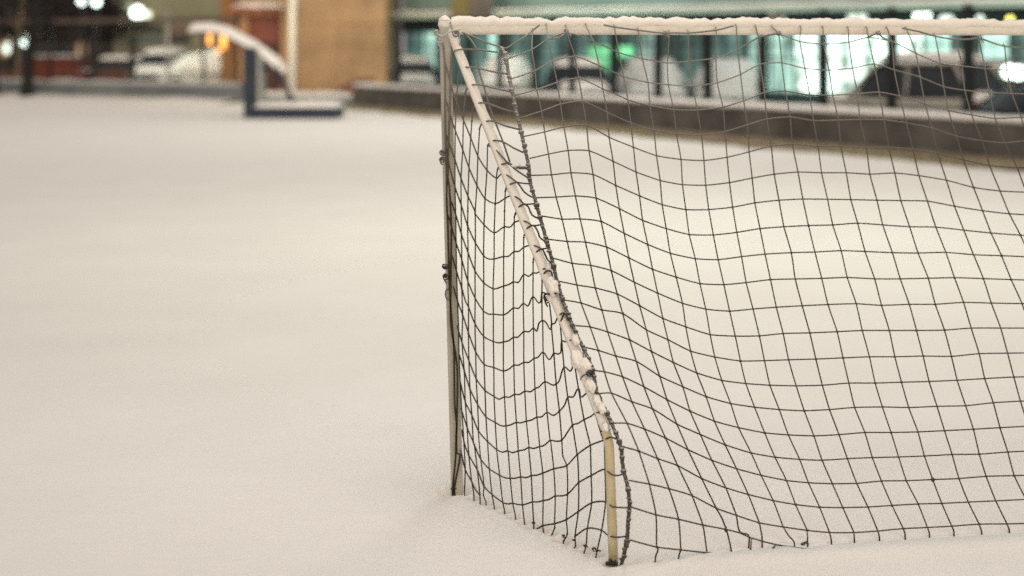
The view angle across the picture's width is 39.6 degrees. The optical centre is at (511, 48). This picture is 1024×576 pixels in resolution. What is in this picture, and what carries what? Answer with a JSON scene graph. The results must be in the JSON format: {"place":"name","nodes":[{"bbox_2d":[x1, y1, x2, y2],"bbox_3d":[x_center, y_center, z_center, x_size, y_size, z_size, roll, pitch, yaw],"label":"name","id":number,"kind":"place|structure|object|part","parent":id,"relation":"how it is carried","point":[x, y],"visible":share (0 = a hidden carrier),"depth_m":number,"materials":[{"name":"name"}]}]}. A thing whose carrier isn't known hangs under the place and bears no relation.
{"place":"outdoors","nodes":[
{"label":"outdoors","id":0,"kind":"place"},
{"bbox_2d":[0,0,113,73],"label":"apartment block","id":1,"kind":"structure","parent":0,"point":[46,51],"depth_m":104.00,"materials":[{"name":"brick"}]},
{"bbox_2d":[1,41,10,55],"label":"window","id":2,"kind":"structure","parent":1,"relation":"in","point":[2,42],"depth_m":103.93,"materials":[{"name":"grey glass"}]},
{"bbox_2d":[20,45,24,55],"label":"window","id":3,"kind":"structure","parent":1,"relation":"in","point":[21,49],"depth_m":103.93,"materials":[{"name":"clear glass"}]},
{"bbox_2d":[35,42,41,54],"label":"window","id":4,"kind":"structure","parent":1,"relation":"in","point":[36,52],"depth_m":103.93,"materials":[{"name":"black glass"}]},
{"bbox_2d":[46,41,56,54],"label":"window","id":5,"kind":"structure","parent":1,"relation":"in","point":[47,48],"depth_m":103.93,"materials":[{"name":"black glass"}]},
{"bbox_2d":[64,41,71,54],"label":"window","id":6,"kind":"structure","parent":1,"relation":"in","point":[69,48],"depth_m":103.93,"materials":[{"name":"black glass"}]},
{"bbox_2d":[77,41,86,55],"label":"window","id":7,"kind":"structure","parent":1,"relation":"in","point":[78,48],"depth_m":103.93,"materials":[{"name":"grey"}]},
{"bbox_2d":[94,44,101,55],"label":"window","id":8,"kind":"structure","parent":1,"relation":"in","point":[95,52],"depth_m":103.93,"materials":[{"name":"black glass"}]},
{"bbox_2d":[110,43,113,54],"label":"window","id":9,"kind":"structure","parent":1,"relation":"in","point":[111,53],"depth_m":103.93,"materials":[{"name":"grey glass"}]},
{"bbox_2d":[114,0,220,55],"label":"beige building","id":10,"kind":"structure","parent":0,"point":[182,8],"depth_m":86.00,"materials":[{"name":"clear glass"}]},
{"bbox_2d":[134,26,163,31],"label":"window","id":11,"kind":"structure","parent":10,"relation":"in","point":[150,28],"depth_m":85.93,"materials":[{"name":"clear glass"}]},
{"bbox_2d":[135,35,163,41],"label":"window","id":12,"kind":"structure","parent":10,"relation":"in","point":[159,38],"depth_m":85.93,"materials":[{"name":"grey glass"}]},
{"bbox_2d":[170,27,186,31],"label":"window","id":13,"kind":"structure","parent":10,"relation":"in","point":[174,29],"depth_m":85.93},
{"bbox_2d":[170,35,190,42],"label":"window","id":14,"kind":"structure","parent":10,"relation":"in","point":[172,37],"depth_m":85.93,"materials":[{"name":"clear glass"}]},
{"bbox_2d":[208,0,401,91],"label":"brick building","id":15,"kind":"structure","parent":0,"point":[322,45],"depth_m":58.00,"materials":[{"name":"brown"}]},
{"bbox_2d":[260,43,278,91],"bbox_3d":[-9.995,0.800,58.360,0.850,2.100,0.060,0,0,0],"label":"door","id":16,"kind":"structure","parent":15,"relation":"in","point":[272,80],"depth_m":58.33,"materials":[{"name":"red wood"}]},
{"bbox_2d":[331,77,374,93],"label":"ramp wall","id":17,"kind":"structure","parent":0,"point":[348,87],"depth_m":52.00,"materials":[{"name":"red brick"}]},
{"bbox_2d":[402,0,409,54],"label":"sky","id":18,"kind":"structure","parent":0,"point":[402,0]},
{"bbox_2d":[0,98,1023,575],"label":"snowy ground","id":19,"kind":"structure","parent":0,"point":[222,338],"depth_m":8.87,"materials":[{"name":"white snow"}]},
{"bbox_2d":[2,42,10,70],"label":"street lamp","id":20,"kind":"object","parent":19,"relation":"on","point":[6,48],"visible":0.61,"depth_m":87.83,"materials":[{"name":"glass"}]},
{"bbox_2d":[0,0,26,78],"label":"tree","id":21,"kind":"object","parent":19,"relation":"on","point":[18,44],"visible":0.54,"depth_m":61.45,"materials":[{"name":"brown plant"}]},
{"bbox_2d":[0,0,33,94],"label":"tree","id":22,"kind":"object","parent":19,"relation":"on","point":[4,9],"visible":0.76,"depth_m":56.24,"materials":[{"name":"brown plant"}]},
{"bbox_2d":[0,0,56,70],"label":"tree","id":23,"kind":"object","parent":19,"relation":"on","point":[6,27],"visible":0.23,"depth_m":77.56,"materials":[{"name":"brown plant"}]},
{"bbox_2d":[0,54,94,79],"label":"parked car","id":24,"kind":"object","parent":19,"relation":"on","point":[60,65],"visible":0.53,"depth_m":65.18,"materials":[{"name":"red paint"}]},
{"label":"windows","id":25,"kind":"part","parent":24,"relation":"part of","materials":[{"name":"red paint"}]},
{"bbox_2d":[5,0,93,96],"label":"tree","id":26,"kind":"object","parent":19,"relation":"on","point":[27,81],"visible":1,"depth_m":55.16,"materials":[{"name":"brown plant"}]},
{"bbox_2d":[3,0,96,54],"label":"tree","id":27,"kind":"object","parent":19,"relation":"on","point":[62,6],"visible":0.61,"depth_m":69.75,"materials":[{"name":"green plant"}]},
{"bbox_2d":[78,0,84,79],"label":"street lamp","id":28,"kind":"object","parent":19,"relation":"on","point":[79,1],"visible":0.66,"depth_m":64.21,"materials":[{"name":"metal"}]},
{"bbox_2d":[55,0,131,60],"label":"tree","id":29,"kind":"object","parent":19,"relation":"on","point":[103,10],"visible":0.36,"depth_m":73.03,"materials":[{"name":"brown plant"}]},
{"bbox_2d":[92,0,100,79],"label":"street lamp","id":30,"kind":"object","parent":19,"relation":"on","point":[97,3],"visible":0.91,"depth_m":64.21,"materials":[{"name":"metal"}]},
{"bbox_2d":[77,0,148,55],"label":"tree","id":31,"kind":"object","parent":19,"relation":"on","point":[124,34],"visible":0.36,"depth_m":75.62,"materials":[{"name":"brown plant"}]},
{"bbox_2d":[89,55,140,80],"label":"parked car","id":32,"kind":"object","parent":19,"relation":"on","point":[124,60],"visible":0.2,"depth_m":66.26,"materials":[{"name":"white paint"}]},
{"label":"windows","id":33,"kind":"part","parent":32,"relation":"part of","materials":[{"name":"black glass"}]},
{"bbox_2d":[0,93,238,103],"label":"snow bank","id":34,"kind":"structure","parent":19,"relation":"on","point":[154,99],"depth_m":52.41,"materials":[{"name":"white snow"}]},
{"bbox_2d":[0,78,242,102],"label":"court wall","id":35,"kind":"structure","parent":19,"relation":"on","point":[150,89],"depth_m":53.31,"materials":[{"name":"grey concrete"}]},
{"bbox_2d":[0,11,244,82],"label":"court fence","id":36,"kind":"object","parent":35,"relation":"on","point":[167,19],"visible":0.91,"depth_m":53.36,"materials":[{"name":"metal"}]},
{"bbox_2d":[130,4,143,54],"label":"street lamp","id":37,"kind":"object","parent":19,"relation":"on","point":[137,12],"visible":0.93,"depth_m":81.80,"materials":[{"name":"glass"}]},
{"bbox_2d":[127,47,187,80],"bbox_3d":[-16.274,0.915,65.990,2.316,1.971,4.821,0,0,0],"label":"parked car","id":38,"kind":"object","parent":19,"relation":"on","point":[159,63],"visible":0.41,"depth_m":65.00,"materials":[{"name":"silver metal"}]},
{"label":"windows","id":39,"kind":"part","parent":38,"relation":"part of","materials":[{"name":"black glass"}]},
{"bbox_2d":[158,49,220,81],"bbox_3d":[-13.567,0.960,63.968,4.539,1.881,2.210,0,0,0],"label":"parked car","id":40,"kind":"object","parent":19,"relation":"on","point":[186,64],"visible":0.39,"depth_m":63.11,"materials":[{"name":"paint"}]},
{"bbox_2d":[188,22,343,118],"bbox_3d":[-6.786,0.586,39.350,4.139,2.628,1.560,0,0,0],"label":"basketball stand","id":41,"kind":"object","parent":19,"relation":"on","point":[256,57],"visible":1,"depth_m":38.67,"materials":[{"name":"blue paint"}]},
{"bbox_2d":[266,91,353,103],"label":"court kerb","id":42,"kind":"structure","parent":19,"relation":"on","point":[345,98],"depth_m":49.14,"materials":[{"name":"grey concrete"}]},
{"bbox_2d":[387,56,434,85],"bbox_3d":[-3.628,1.076,53.200,2.105,1.647,4.322,0,0,0],"label":"parked car","id":43,"kind":"object","parent":19,"relation":"on","point":[417,70],"visible":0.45,"depth_m":52.23,"materials":[{"name":"white paint"}]},
{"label":"windows","id":44,"kind":"part","parent":43,"relation":"part of","materials":[{"name":"black glass"}]},
{"bbox_2d":[475,55,530,90],"bbox_3d":[-0.260,1.057,51.321,2.105,1.685,4.322,0,0,0],"label":"parked car","id":45,"kind":"object","parent":19,"relation":"on","point":[513,65],"visible":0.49,"depth_m":49.99,"materials":[{"name":"paint"}]},
{"bbox_2d":[544,58,608,94],"bbox_3d":[1.984,1.080,41.716,2.068,1.641,4.305,0,0,0],"label":"parked car","id":46,"kind":"object","parent":19,"relation":"on","point":[595,76],"visible":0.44,"depth_m":40.87,"materials":[{"name":"white paint"}]},
{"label":"windows","id":47,"kind":"part","parent":46,"relation":"part of","materials":[{"name":"black glass"}]},
{"bbox_2d":[617,58,690,98],"bbox_3d":[3.803,1.065,38.916,2.040,1.671,4.265,0,0,0],"label":"parked car","id":48,"kind":"object","parent":19,"relation":"on","point":[632,69],"visible":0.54,"depth_m":37.75,"materials":[{"name":"silver metal"}]},
{"bbox_2d":[344,104,1023,172],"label":"earth strip","id":49,"kind":"object","parent":19,"relation":"on","point":[718,138],"visible":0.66,"depth_m":28.70,"materials":[{"name":"brown soil"}]},
{"bbox_2d":[353,83,1023,157],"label":"court wall","id":50,"kind":"structure","parent":19,"relation":"on","point":[429,98],"depth_m":30.38,"materials":[{"name":"concrete"}]},
{"bbox_2d":[395,4,1023,112],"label":"metal fence","id":51,"kind":"object","parent":50,"relation":"on","point":[823,77],"visible":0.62,"depth_m":30.94,"materials":[{"name":"black metal"}]},
{"bbox_2d":[391,0,1023,103],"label":"shop building","id":52,"kind":"structure","parent":19,"relation":"on","point":[425,12],"depth_m":50.86,"materials":[{"name":"teal"}]},
{"bbox_2d":[406,32,1023,92],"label":"window frame","id":53,"kind":"structure","parent":52,"relation":"in","point":[923,43],"depth_m":52.01,"materials":[{"name":"black metal"}]},
{"bbox_2d":[689,58,757,101],"bbox_3d":[5.781,1.062,38.161,2.040,1.676,4.220,0,0,8],"label":"parked car","id":54,"kind":"object","parent":19,"relation":"on","point":[720,70],"visible":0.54,"depth_m":36.74,"materials":[{"name":"paint"}]},
{"bbox_2d":[433,15,1023,566],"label":"football goal","id":55,"kind":"object","parent":19,"relation":"on","point":[451,31],"visible":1,"depth_m":6.01,"materials":[{"name":"grey paint"}]},
{"bbox_2d":[816,51,1009,112],"bbox_3d":[8.486,0.970,30.034,1.999,1.861,4.136,0,0,-38],"label":"parked car","id":56,"kind":"object","parent":19,"relation":"on","point":[869,82],"visible":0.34,"depth_m":29.08,"materials":[{"name":"beige paint"}]},
{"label":"windows","id":57,"kind":"part","parent":56,"relation":"part of","materials":[{"name":"black glass"}]},
{"bbox_2d":[921,58,1023,110],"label":"parked car","id":58,"kind":"object","parent":19,"relation":"on","point":[1019,83],"visible":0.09,"depth_m":29.74,"materials":[{"name":"paint"}]},
{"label":"windows","id":59,"kind":"part","parent":58,"relation":"part of","materials":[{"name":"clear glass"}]},
{"bbox_2d":[974,87,1023,115],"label":"parked car","id":60,"kind":"object","parent":19,"relation":"on","point":[985,103],"visible":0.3,"depth_m":26.14,"materials":[{"name":"black paint"}]},
{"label":"windows","id":61,"kind":"part","parent":60,"relation":"part of","materials":[{"name":"black glass"}]},
{"bbox_2d":[1001,61,1016,89],"bbox_3d":[9.957,1.073,28.579,0.282,1.754,0.456,0,0,0],"label":"street lamp","id":62,"kind":"object","parent":19,"relation":"on","point":[1013,73],"visible":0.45,"depth_m":28.43,"materials":[{"name":"glass"}]},
{"bbox_2d":[1012,61,1023,87],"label":"street lamp","id":63,"kind":"object","parent":19,"relation":"on","point":[1019,75],"visible":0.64,"depth_m":28.53,"materials":[{"name":"glass"}]}
]}

